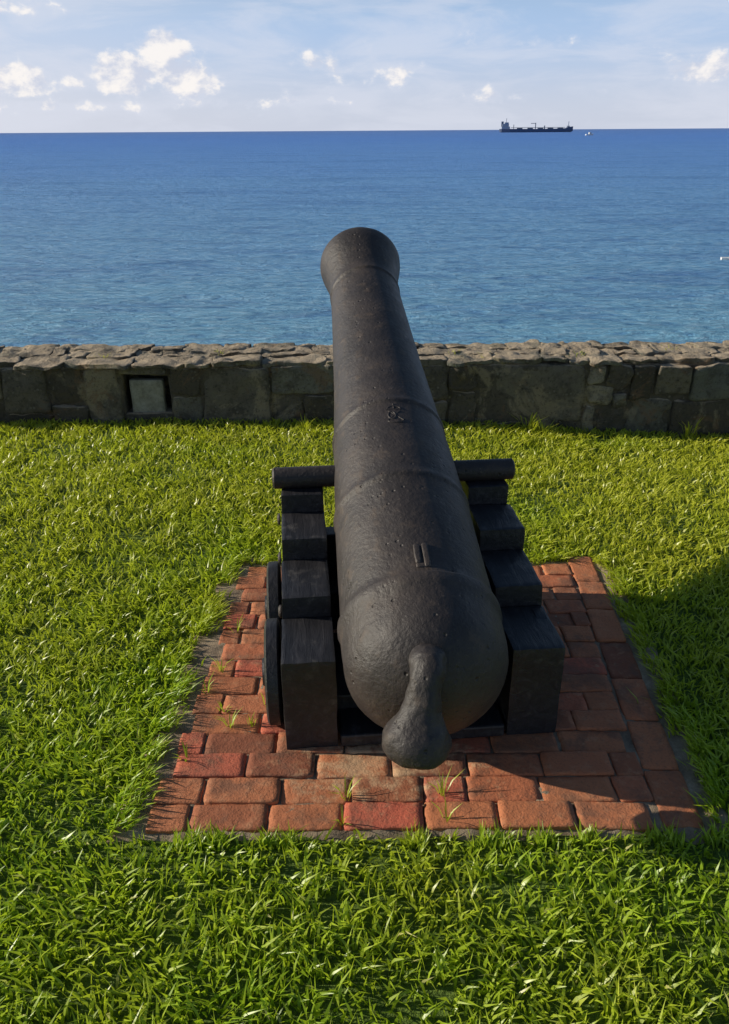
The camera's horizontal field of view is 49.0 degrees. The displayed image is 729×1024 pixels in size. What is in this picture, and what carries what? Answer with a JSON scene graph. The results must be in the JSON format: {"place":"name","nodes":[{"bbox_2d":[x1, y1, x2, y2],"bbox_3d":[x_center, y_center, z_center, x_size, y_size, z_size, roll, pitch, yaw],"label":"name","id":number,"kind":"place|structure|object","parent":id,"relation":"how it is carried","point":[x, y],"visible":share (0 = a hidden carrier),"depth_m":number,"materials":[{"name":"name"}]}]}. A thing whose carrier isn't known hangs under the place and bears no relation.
{"place":"outdoors","nodes":[
{"label":"outdoors","id":0,"kind":"place"},
{"bbox_2d":[0,128,728,347],"bbox_3d":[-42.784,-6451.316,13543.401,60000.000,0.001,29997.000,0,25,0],"label":"sea","id":1,"kind":"structure","parent":0,"point":[173,239],"depth_m":66.50,"materials":[{"name":"liquid"}]},
{"bbox_2d":[499,119,572,131],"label":"tanker ship","id":2,"kind":"object","parent":1,"relation":"on","point":[505,127],"visible":0.93,"depth_m":2247.59,"materials":[{"name":"paint"}]},
{"bbox_2d":[0,416,728,1023],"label":"ground","id":3,"kind":"structure","parent":0,"point":[288,868],"depth_m":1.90,"materials":[{"name":"plant"}]},
{"bbox_2d":[296,414,316,430],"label":"weed plant","id":4,"kind":"object","parent":3,"relation":"on","point":[302,423],"visible":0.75,"depth_m":4.83,"materials":[{"name":"green plant"}]},
{"bbox_2d":[0,340,728,436],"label":"masonry","id":5,"kind":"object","parent":3,"relation":"on","point":[641,386],"visible":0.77,"depth_m":4.89,"materials":[{"name":"stone"}]},
{"bbox_2d":[129,377,167,412],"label":"stone plaque","id":6,"kind":"structure","parent":5,"relation":"in","point":[148,394],"depth_m":4.92,"materials":[{"name":"stone"}]},
{"bbox_2d":[513,412,543,433],"bbox_3d":[1.032,-0.562,4.915,0.218,0.169,0.312,-23,34,-39],"label":"weed plant","id":7,"kind":"object","parent":3,"relation":"on","point":[530,425],"visible":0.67,"depth_m":4.89,"materials":[{"name":"green plant"}]},
{"bbox_2d":[537,416,558,435],"bbox_3d":[1.100,-0.517,4.880,0.174,0.119,0.204,20,32,36],"label":"weed plant","id":8,"kind":"object","parent":3,"relation":"on","point":[543,427],"visible":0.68,"depth_m":4.89,"materials":[{"name":"green plant"}]},
{"bbox_2d":[680,417,703,437],"bbox_3d":[2.003,-0.525,4.921,0.176,0.128,0.165,0,25,0],"label":"weed plant","id":9,"kind":"object","parent":3,"relation":"on","point":[686,431],"visible":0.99,"depth_m":4.91,"materials":[{"name":"green plant"}]},
{"bbox_2d":[0,0,728,132],"label":"sky","id":10,"kind":"structure","parent":0,"point":[67,66],"materials":[{"name":"blue"}]},
{"bbox_2d":[106,556,727,844],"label":"brick pavement","id":11,"kind":"structure","parent":0,"point":[605,753],"depth_m":2.21,"materials":[{"name":"red brick"}]},
{"bbox_2d":[170,740,187,761],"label":"weed plant","id":12,"kind":"object","parent":11,"relation":"on","point":[185,751],"visible":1,"depth_m":2.23,"materials":[{"name":"green plant"}]},
{"bbox_2d":[200,670,214,693],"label":"weed plant","id":13,"kind":"object","parent":11,"relation":"on","point":[208,684],"visible":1,"depth_m":2.50,"materials":[{"name":"green plant"}]},
{"bbox_2d":[207,655,230,672],"bbox_3d":[-0.468,0.495,2.582,0.097,0.065,0.077,6,26,13],"label":"weed plant","id":14,"kind":"object","parent":11,"relation":"on","point":[219,667],"visible":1,"depth_m":2.60,"materials":[{"name":"green plant"}]},
{"bbox_2d":[216,701,230,711],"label":"weed plant","id":15,"kind":"object","parent":11,"relation":"on","point":[221,706],"visible":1,"depth_m":2.43,"materials":[{"name":"green plant"}]},
{"bbox_2d":[214,709,240,727],"bbox_3d":[-0.405,0.607,2.360,0.070,0.053,0.081,8,27,18],"label":"weed plant","id":16,"kind":"object","parent":11,"relation":"on","point":[233,717],"visible":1,"depth_m":2.36,"materials":[{"name":"green plant"}]},
{"bbox_2d":[225,612,243,632],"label":"weed plant","id":17,"kind":"object","parent":11,"relation":"on","point":[238,627],"visible":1,"depth_m":2.81,"materials":[{"name":"green plant"}]},
{"bbox_2d":[247,714,257,726],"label":"weed plant","id":18,"kind":"object","parent":11,"relation":"on","point":[251,722],"visible":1,"depth_m":2.36,"materials":[{"name":"green plant"}]},
{"bbox_2d":[332,808,350,824],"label":"weed plant","id":19,"kind":"object","parent":11,"relation":"on","point":[341,817],"visible":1,"depth_m":2.02,"materials":[{"name":"green plant"}]},
{"bbox_2d":[331,777,357,800],"bbox_3d":[-0.051,0.727,2.099,0.071,0.058,0.089,8,27,17],"label":"weed plant","id":20,"kind":"object","parent":11,"relation":"on","point":[348,792],"visible":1,"depth_m":2.11,"materials":[{"name":"green plant"}]},
{"bbox_2d":[262,227,565,769],"bbox_3d":[0.109,-0.256,2.838,0.893,1.203,2.494,0,25,0],"label":"cannon","id":21,"kind":"object","parent":11,"relation":"on","point":[411,576],"visible":1,"depth_m":2.30,"materials":[{"name":"paint"}]},
{"bbox_2d":[428,766,459,796],"bbox_3d":[0.213,0.712,2.122,0.066,0.062,0.094,20,32,37],"label":"weed plant","id":22,"kind":"object","parent":11,"relation":"on","point":[441,790],"visible":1,"depth_m":2.11,"materials":[{"name":"green plant"}]},
{"bbox_2d":[430,794,460,821],"bbox_3d":[0.210,0.758,2.040,0.072,0.047,0.082,-14,29,-26],"label":"weed plant","id":23,"kind":"object","parent":11,"relation":"on","point":[445,809],"visible":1,"depth_m":2.04,"materials":[{"name":"green plant"}]}
]}

